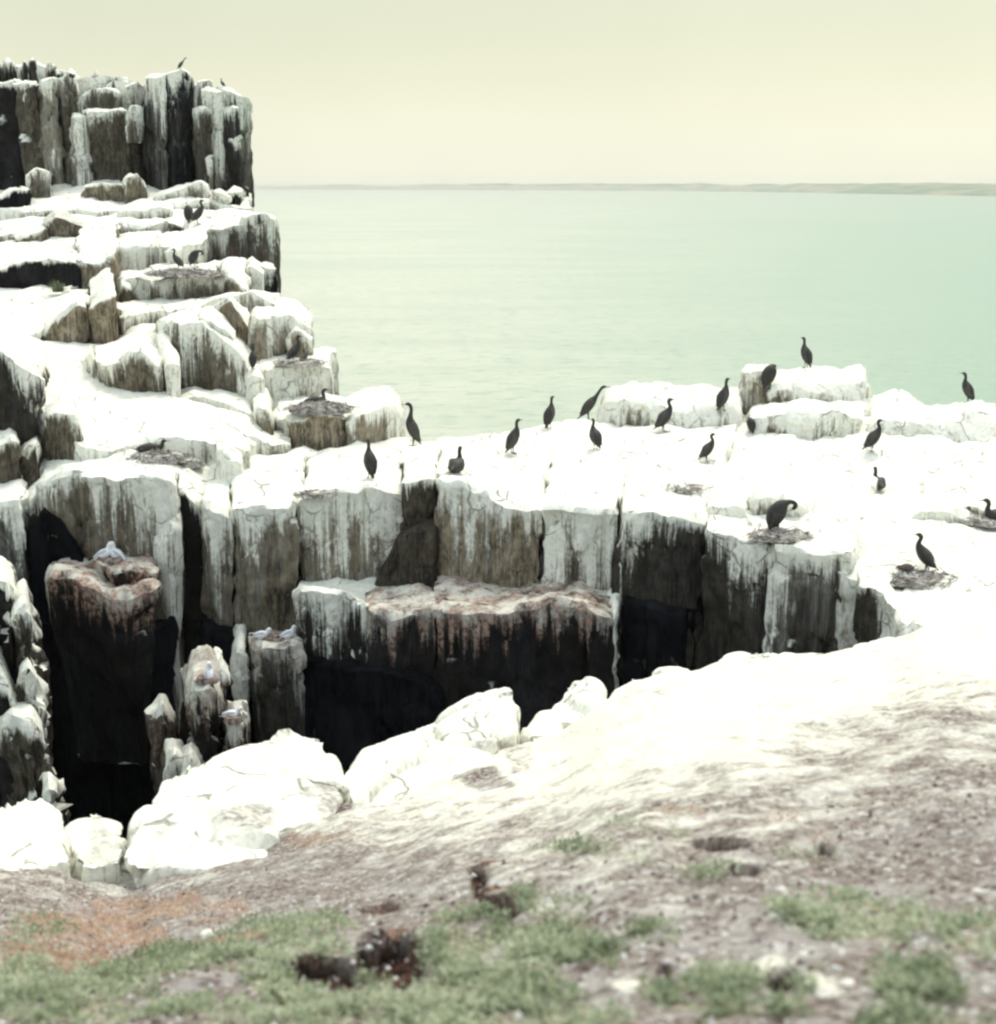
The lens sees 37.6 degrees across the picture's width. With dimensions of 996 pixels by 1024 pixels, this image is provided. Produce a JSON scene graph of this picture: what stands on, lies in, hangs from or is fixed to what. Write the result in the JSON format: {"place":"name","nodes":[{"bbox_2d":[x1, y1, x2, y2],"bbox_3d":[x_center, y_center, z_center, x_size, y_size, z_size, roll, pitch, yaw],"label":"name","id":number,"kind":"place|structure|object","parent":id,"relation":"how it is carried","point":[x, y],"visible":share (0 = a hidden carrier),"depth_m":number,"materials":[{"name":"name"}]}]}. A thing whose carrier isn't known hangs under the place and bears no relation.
{"place":"outdoors","nodes":[
{"label":"outdoors","id":0,"kind":"place"},
{"bbox_2d":[0,167,405,487],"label":"cliff terrace","id":1,"kind":"structure","parent":0,"point":[111,349],"depth_m":33.87,"materials":[{"name":"white stone"}]},
{"bbox_2d":[47,280,66,292],"bbox_3d":[-11.440,-5.920,38.136,0.818,0.368,0.868,0,13,0],"label":"grass tuft","id":2,"kind":"object","parent":1,"relation":"on","point":[57,287],"visible":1,"depth_m":38.08,"materials":[{"name":"green plant"}]},
{"bbox_2d":[0,57,254,209],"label":"sea stack","id":3,"kind":"object","parent":1,"relation":"on","point":[163,131],"visible":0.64,"depth_m":54.72,"materials":[{"name":"grey stone"}]},
{"bbox_2d":[177,57,185,69],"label":"shag","id":4,"kind":"object","parent":3,"relation":"on","point":[180,64],"visible":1,"depth_m":53.53,"materials":[{"name":"black"}]},
{"bbox_2d":[170,248,184,267],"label":"shag","id":5,"kind":"object","parent":1,"relation":"on","point":[177,260],"visible":0.91,"depth_m":40.11,"materials":[{"name":"black"}]},
{"bbox_2d":[141,265,224,282],"bbox_3d":[-8.039,-6.149,37.721,2.310,0.415,1.724,0,13,0],"label":"nest","id":6,"kind":"object","parent":1,"relation":"on","point":[183,272],"visible":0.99,"depth_m":37.31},
{"bbox_2d":[183,205,192,222],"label":"shag","id":7,"kind":"object","parent":1,"relation":"on","point":[188,212],"visible":0.98,"depth_m":45.61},
{"bbox_2d":[188,250,203,264],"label":"shag","id":8,"kind":"object","parent":1,"relation":"on","point":[193,257],"visible":0.98,"depth_m":40.49,"materials":[{"name":"black"}]},
{"bbox_2d":[190,199,203,223],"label":"shag","id":9,"kind":"object","parent":1,"relation":"on","point":[197,213],"visible":1,"depth_m":44.75,"materials":[{"name":"black"}]},
{"bbox_2d":[248,343,256,368],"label":"shag","id":10,"kind":"object","parent":1,"relation":"on","point":[252,358],"visible":1,"depth_m":32.12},
{"bbox_2d":[286,335,303,358],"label":"shag","id":11,"kind":"object","parent":1,"relation":"on","point":[293,351],"visible":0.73,"depth_m":33.48,"materials":[{"name":"black"}]},
{"bbox_2d":[271,357,331,366],"bbox_3d":[-4.452,-3.394,33.047,1.377,0.234,1.010,0,13,0],"label":"nest","id":12,"kind":"object","parent":1,"relation":"on","point":[309,362],"visible":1,"depth_m":32.84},
{"bbox_2d":[299,353,307,360],"bbox_3d":[-4.389,-3.511,33.130,0.243,0.189,0.130,0,13,0],"label":"chick","id":13,"kind":"object","parent":12,"relation":"on","point":[305,356],"visible":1,"depth_m":33.09},
{"bbox_2d":[282,396,358,415],"bbox_3d":[-3.671,-2.210,30.307,1.428,0.367,1.386,7,14,29],"label":"nest","id":14,"kind":"object","parent":1,"relation":"on","point":[320,408],"visible":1,"depth_m":30.00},
{"bbox_2d":[299,388,330,402],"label":"shag","id":15,"kind":"object","parent":14,"relation":"on","point":[314,398],"visible":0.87,"depth_m":30.60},
{"bbox_2d":[0,364,995,840],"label":"cliff","id":16,"kind":"structure","parent":0,"point":[408,588],"depth_m":25.68,"materials":[{"name":"white stone"}]},
{"bbox_2d":[96,556,122,563],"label":"mud nest","id":17,"kind":"object","parent":16,"relation":"on","point":[110,559],"visible":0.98,"depth_m":25.83,"materials":[{"name":"brown soil"}]},
{"bbox_2d":[88,542,114,560],"bbox_3d":[-7.037,0.730,25.987,0.545,0.252,0.196,-25,17,-9],"label":"kittiwake","id":18,"kind":"object","parent":17,"relation":"on","point":[104,552],"visible":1,"depth_m":25.94,"materials":[{"name":"white"}]},
{"bbox_2d":[108,541,125,559],"bbox_3d":[-6.758,0.746,26.030,0.569,0.263,0.204,36,19,5],"label":"kittiwake","id":19,"kind":"object","parent":17,"relation":"on","point":[115,552],"visible":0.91,"depth_m":25.98,"materials":[{"name":"white"}]},
{"bbox_2d":[125,448,193,464],"bbox_3d":[-6.444,-1.058,27.796,1.331,0.308,0.985,0,13,0],"label":"nest","id":20,"kind":"object","parent":16,"relation":"on","point":[164,457],"visible":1,"depth_m":27.55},
{"bbox_2d":[132,439,169,452],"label":"shag","id":21,"kind":"object","parent":20,"relation":"on","point":[146,447],"visible":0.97,"depth_m":27.93,"materials":[{"name":"black"}]},
{"bbox_2d":[176,457,212,468],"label":"nest","id":22,"kind":"object","parent":16,"relation":"on","point":[193,464],"visible":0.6,"depth_m":27.84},
{"bbox_2d":[263,633,285,642],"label":"mud nest","id":23,"kind":"object","parent":16,"relation":"on","point":[270,637],"visible":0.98,"depth_m":25.00,"materials":[{"name":"brown soil"}]},
{"bbox_2d":[248,627,272,638],"bbox_3d":[-4.069,2.083,25.059,0.436,0.202,0.156,-3,13,-12],"label":"kittiwake","id":24,"kind":"object","parent":23,"relation":"on","point":[261,634],"visible":1,"depth_m":25.01,"materials":[{"name":"white"}]},
{"bbox_2d":[276,625,296,638],"bbox_3d":[-3.625,2.079,25.099,0.436,0.202,0.156,-19,18,-16],"label":"kittiwake","id":25,"kind":"object","parent":23,"relation":"on","point":[287,634],"visible":1,"depth_m":25.06,"materials":[{"name":"white"}]},
{"bbox_2d":[291,487,335,499],"bbox_3d":[-3.256,-0.341,25.883,0.811,0.162,0.656,0,13,0],"label":"nest","id":26,"kind":"object","parent":16,"relation":"on","point":[306,494],"visible":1,"depth_m":25.75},
{"bbox_2d":[363,439,376,478],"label":"shag","id":27,"kind":"object","parent":16,"relation":"on","point":[370,461],"visible":1,"depth_m":27.21,"materials":[{"name":"black"}]},
{"bbox_2d":[402,402,421,445],"bbox_3d":[-1.719,-1.769,29.486,0.362,0.888,0.288,-7,14,-28],"label":"shag","id":28,"kind":"object","parent":16,"relation":"on","point":[412,427],"visible":1,"depth_m":29.43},
{"bbox_2d":[448,446,464,472],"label":"shag","id":29,"kind":"object","parent":16,"relation":"on","point":[456,465],"visible":1,"depth_m":26.13,"materials":[{"name":"black"}]},
{"bbox_2d":[505,418,522,452],"bbox_3d":[0.320,-1.523,29.349,0.370,0.692,0.260,0,13,0],"label":"shag","id":30,"kind":"object","parent":16,"relation":"on","point":[512,438],"visible":1,"depth_m":29.30,"materials":[{"name":"black"}]},
{"bbox_2d":[543,396,554,427],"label":"shag","id":31,"kind":"object","parent":16,"relation":"on","point":[548,415],"visible":1,"depth_m":31.76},
{"bbox_2d":[577,385,610,418],"bbox_3d":[2.142,-2.451,32.729,0.764,0.761,0.267,-2,13,-8],"label":"shag","id":32,"kind":"object","parent":16,"relation":"on","point":[588,405],"visible":0.98,"depth_m":32.66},
{"bbox_2d":[589,418,601,448],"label":"shag","id":33,"kind":"object","parent":16,"relation":"on","point":[595,435],"visible":1,"depth_m":29.13,"materials":[{"name":"black"}]},
{"bbox_2d":[653,398,675,431],"bbox_3d":[3.458,-2.020,30.435,0.426,0.699,0.306,4,13,18],"label":"shag","id":34,"kind":"object","parent":16,"relation":"on","point":[663,417],"visible":1,"depth_m":30.38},
{"bbox_2d":[662,482,713,493],"bbox_3d":[3.248,-0.436,25.344,0.799,0.174,0.788,-9,15,-35],"label":"nest","id":35,"kind":"object","parent":16,"relation":"on","point":[696,488],"visible":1,"depth_m":25.20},
{"bbox_2d":[698,433,717,461],"bbox_3d":[4.044,-1.251,28.255,0.337,0.554,0.243,5,14,23],"label":"shag","id":36,"kind":"object","parent":16,"relation":"on","point":[707,450],"visible":1,"depth_m":28.21,"materials":[{"name":"black"}]},
{"bbox_2d":[716,378,730,410],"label":"shag","id":37,"kind":"object","parent":16,"relation":"on","point":[722,397],"visible":1,"depth_m":31.53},
{"bbox_2d":[747,417,755,433],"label":"shag","id":38,"kind":"object","parent":16,"relation":"on","point":[751,424],"visible":1,"depth_m":31.27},
{"bbox_2d":[761,364,776,388],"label":"shag","id":39,"kind":"object","parent":16,"relation":"on","point":[769,373],"visible":1,"depth_m":32.70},
{"bbox_2d":[745,525,813,545],"bbox_3d":[4.470,0.352,23.140,1.069,0.189,0.924,0,13,0],"label":"nest","id":40,"kind":"object","parent":16,"relation":"on","point":[781,535],"visible":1,"depth_m":23.04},
{"bbox_2d":[766,500,797,529],"bbox_3d":[4.532,0.066,23.360,0.514,0.540,0.266,-2,13,-8],"label":"shag","id":41,"kind":"object","parent":40,"relation":"on","point":[776,513],"visible":0.97,"depth_m":23.25,"materials":[{"name":"black"}]},
{"bbox_2d":[801,337,812,366],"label":"shag","id":42,"kind":"object","parent":16,"relation":"on","point":[806,355],"visible":1,"depth_m":35.95,"materials":[{"name":"black"}]},
{"bbox_2d":[862,419,884,450],"bbox_3d":[7.431,-1.517,28.950,0.394,0.646,0.283,5,13,21],"label":"shag","id":43,"kind":"object","parent":16,"relation":"on","point":[872,438],"visible":1,"depth_m":28.90,"materials":[{"name":"black"}]},
{"bbox_2d":[873,466,885,489],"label":"shag","id":44,"kind":"object","parent":16,"relation":"on","point":[881,483],"visible":0.77,"depth_m":26.79,"materials":[{"name":"black"}]},
{"bbox_2d":[888,565,958,590],"bbox_3d":[6.431,0.999,22.606,1.425,0.285,1.133,0,13,0],"label":"nest","id":45,"kind":"object","parent":16,"relation":"on","point":[924,579],"visible":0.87,"depth_m":22.37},
{"bbox_2d":[895,563,914,571],"bbox_3d":[6.321,0.862,22.736,0.303,0.120,0.150,0,13,0],"label":"chick","id":46,"kind":"object","parent":45,"relation":"on","point":[907,567],"visible":1,"depth_m":22.69},
{"bbox_2d":[913,533,938,569],"bbox_3d":[6.707,0.637,22.932,0.386,0.633,0.277,12,18,44],"label":"shag","id":47,"kind":"object","parent":16,"relation":"on","point":[925,555],"visible":0.95,"depth_m":22.86,"materials":[{"name":"black"}]},
{"bbox_2d":[959,372,974,402],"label":"shag","id":48,"kind":"object","parent":16,"relation":"on","point":[968,388],"visible":0.94,"depth_m":33.32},
{"bbox_2d":[959,511,995,527],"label":"nest","id":49,"kind":"object","parent":16,"relation":"on","point":[979,519],"visible":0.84,"depth_m":24.73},
{"bbox_2d":[978,498,995,519],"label":"shag","id":50,"kind":"object","parent":49,"relation":"on","point":[989,513],"visible":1,"depth_m":24.76,"materials":[{"name":"black"}]},
{"bbox_2d":[0,611,995,1023],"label":"ground","id":51,"kind":"structure","parent":0,"point":[732,751],"depth_m":6.70,"materials":[{"name":"soil"}]},
{"bbox_2d":[0,856,46,870],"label":"boulder","id":52,"kind":"object","parent":51,"relation":"on","point":[14,863],"visible":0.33,"depth_m":9.80,"materials":[{"name":"white stone"}]},
{"bbox_2d":[0,798,72,876],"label":"boulder","id":53,"kind":"object","parent":51,"relation":"on","point":[33,829],"visible":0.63,"depth_m":10.89,"materials":[{"name":"white stone"}]},
{"bbox_2d":[63,814,130,883],"bbox_3d":[-3.133,2.707,11.406,0.531,0.785,1.875,-5,13,-20],"label":"boulder","id":54,"kind":"object","parent":51,"relation":"on","point":[99,845],"visible":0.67,"depth_m":10.84,"materials":[{"name":"white stone"}]},
{"bbox_2d":[124,765,278,887],"bbox_3d":[-2.317,2.487,11.291,1.089,0.901,3.027,-3,13,-14],"label":"boulder","id":55,"kind":"object","parent":51,"relation":"on","point":[184,823],"visible":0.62,"depth_m":10.49,"materials":[{"name":"white stone"}]},
{"bbox_2d":[200,929,212,935],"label":"stone","id":56,"kind":"object","parent":51,"relation":"on","point":[204,933],"visible":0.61,"depth_m":6.48,"materials":[{"name":"white stone"}]},
{"bbox_2d":[191,729,349,831],"bbox_3d":[-2.019,2.481,12.615,1.449,1.031,2.980,-2,13,-9],"label":"boulder","id":57,"kind":"object","parent":51,"relation":"on","point":[282,780],"visible":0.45,"depth_m":12.28,"materials":[{"name":"white stone"}]},
{"bbox_2d":[300,958,319,968],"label":"peat clod","id":58,"kind":"object","parent":51,"relation":"on","point":[316,964],"visible":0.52,"depth_m":4.91,"materials":[{"name":"brown soil"}]},
{"bbox_2d":[374,910,389,914],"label":"peat clod","id":59,"kind":"object","parent":51,"relation":"on","point":[378,912],"visible":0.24,"depth_m":5.93,"materials":[{"name":"brown soil"}]},
{"bbox_2d":[386,927,408,942],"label":"peat clod","id":60,"kind":"object","parent":51,"relation":"on","point":[392,935],"visible":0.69,"depth_m":5.13,"materials":[{"name":"brown soil"}]},
{"bbox_2d":[344,722,494,804],"bbox_3d":[-0.692,2.612,13.693,1.476,0.938,3.634,0,13,0],"label":"boulder","id":61,"kind":"object","parent":51,"relation":"on","point":[393,769],"visible":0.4,"depth_m":13.47,"materials":[{"name":"white stone"}]},
{"bbox_2d":[0,804,838,975],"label":"dry plants","id":62,"kind":"object","parent":51,"relation":"on","point":[67,958],"visible":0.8,"depth_m":6.82,"materials":[{"name":"orange plant"}]},
{"bbox_2d":[434,687,520,754],"bbox_3d":[-0.226,2.280,15.071,0.913,0.792,2.367,0,13,0],"label":"boulder","id":63,"kind":"object","parent":51,"relation":"on","point":[488,721],"visible":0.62,"depth_m":14.45,"materials":[{"name":"white stone"}]},
{"bbox_2d":[481,860,496,867],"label":"peat clod","id":64,"kind":"object","parent":51,"relation":"on","point":[483,863],"visible":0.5,"depth_m":6.68,"materials":[{"name":"brown soil"}]},
{"bbox_2d":[482,885,504,894],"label":"peat clod","id":65,"kind":"object","parent":51,"relation":"on","point":[489,889],"visible":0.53,"depth_m":5.39,"materials":[{"name":"brown soil"}]},
{"bbox_2d":[0,809,995,1023],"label":"ground plants","id":66,"kind":"object","parent":51,"relation":"on","point":[904,983],"visible":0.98,"depth_m":4.19,"materials":[{"name":"green plant"}]},
{"bbox_2d":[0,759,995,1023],"bbox_3d":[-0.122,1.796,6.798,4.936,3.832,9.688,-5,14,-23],"label":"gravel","id":67,"kind":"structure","parent":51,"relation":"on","point":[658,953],"depth_m":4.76,"materials":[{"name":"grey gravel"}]},
{"bbox_2d":[520,710,562,743],"bbox_3d":[0.506,2.400,15.553,0.435,0.642,1.664,2,13,7],"label":"boulder","id":68,"kind":"object","parent":51,"relation":"on","point":[544,724],"visible":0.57,"depth_m":15.19,"materials":[{"name":"white stone"}]},
{"bbox_2d":[559,871,569,875],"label":"stone","id":69,"kind":"object","parent":51,"relation":"on","point":[563,873],"visible":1,"depth_m":5.39,"materials":[{"name":"white stone"}]},
{"bbox_2d":[551,676,606,728],"bbox_3d":[0.919,2.230,16.308,0.661,0.773,1.782,2,13,10],"label":"boulder","id":70,"kind":"object","parent":51,"relation":"on","point":[585,696],"visible":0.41,"depth_m":15.86,"materials":[{"name":"white stone"}]},
{"bbox_2d":[609,666,690,697],"bbox_3d":[1.804,2.240,17.050,1.040,0.661,2.263,3,13,12],"label":"boulder","id":71,"kind":"object","parent":51,"relation":"on","point":[660,670],"visible":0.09,"depth_m":17.52,"materials":[{"name":"white stone"}]},
{"bbox_2d":[718,651,826,661],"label":"boulder","id":72,"kind":"object","parent":51,"relation":"on","point":[739,655],"visible":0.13,"depth_m":18.26,"materials":[{"name":"white stone"}]},
{"bbox_2d":[767,913,780,919],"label":"stone","id":73,"kind":"object","parent":51,"relation":"on","point":[777,917],"visible":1,"depth_m":4.17,"materials":[{"name":"grey stone"}]},
{"bbox_2d":[798,951,808,955],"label":"stone","id":74,"kind":"object","parent":51,"relation":"on","point":[802,953],"visible":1,"depth_m":3.78,"materials":[{"name":"white stone"}]},
{"bbox_2d":[814,985,834,995],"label":"stone","id":75,"kind":"object","parent":51,"relation":"on","point":[823,990],"visible":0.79,"depth_m":3.48,"materials":[{"name":"white stone"}]},
{"bbox_2d":[837,979,854,986],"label":"stone","id":76,"kind":"object","parent":51,"relation":"on","point":[846,982],"visible":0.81,"depth_m":3.56,"materials":[{"name":"white stone"}]},
{"bbox_2d":[853,637,893,647],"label":"boulder","id":77,"kind":"object","parent":51,"relation":"on","point":[860,644],"visible":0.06,"depth_m":19.53,"materials":[{"name":"white stone"}]},
{"bbox_2d":[883,868,891,871],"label":"stone","id":78,"kind":"object","parent":51,"relation":"on","point":[887,869],"visible":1,"depth_m":4.88,"materials":[{"name":"white stone"}]},
{"bbox_2d":[972,888,985,893],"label":"stone","id":79,"kind":"object","parent":51,"relation":"on","point":[977,890],"visible":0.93,"depth_m":4.31,"materials":[{"name":"white stone"}]},
{"bbox_2d":[0,0,995,185],"label":"sky","id":80,"kind":"structure","parent":0,"point":[340,92],"materials":[{"name":"beige"}]},
{"bbox_2d":[253,189,995,443],"bbox_3d":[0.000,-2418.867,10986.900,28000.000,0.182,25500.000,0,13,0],"label":"sea","id":81,"kind":"structure","parent":0,"point":[456,313],"depth_m":289.80,"materials":[{"name":"liquid"}]},
{"bbox_2d":[0,556,249,827],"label":"pinnacle","id":82,"kind":"object","parent":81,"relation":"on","point":[204,736],"visible":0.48,"depth_m":22.63,"materials":[{"name":"grey stone"}]},
{"bbox_2d":[194,673,218,684],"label":"mud nest","id":83,"kind":"object","parent":82,"relation":"on","point":[201,679],"visible":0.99,"depth_m":22.14,"materials":[{"name":"brown soil"}]},
{"bbox_2d":[204,660,214,686],"bbox_3d":[-4.377,2.489,22.254,0.170,0.474,0.220,-5,-27,-20],"label":"kittiwake","id":84,"kind":"object","parent":83,"relation":"on","point":[209,672],"visible":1,"depth_m":22.23,"materials":[{"name":"white"}]},
{"bbox_2d":[218,706,243,717],"bbox_3d":[-4.080,3.066,22.308,0.436,0.202,0.156,-2,13,-8],"label":"kittiwake","id":85,"kind":"object","parent":82,"relation":"on","point":[231,712],"visible":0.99,"depth_m":22.27,"materials":[{"name":"white"}]},
{"bbox_2d":[223,713,243,724],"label":"mud nest","id":86,"kind":"object","parent":82,"relation":"on","point":[233,720],"visible":1,"depth_m":22.11,"materials":[{"name":"brown soil"}]},
{"bbox_2d":[254,182,995,195],"bbox_3d":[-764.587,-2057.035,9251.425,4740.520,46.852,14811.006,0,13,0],"label":"coast","id":87,"kind":"structure","parent":81,"relation":"on","point":[963,189],"depth_m":6991.55}
]}

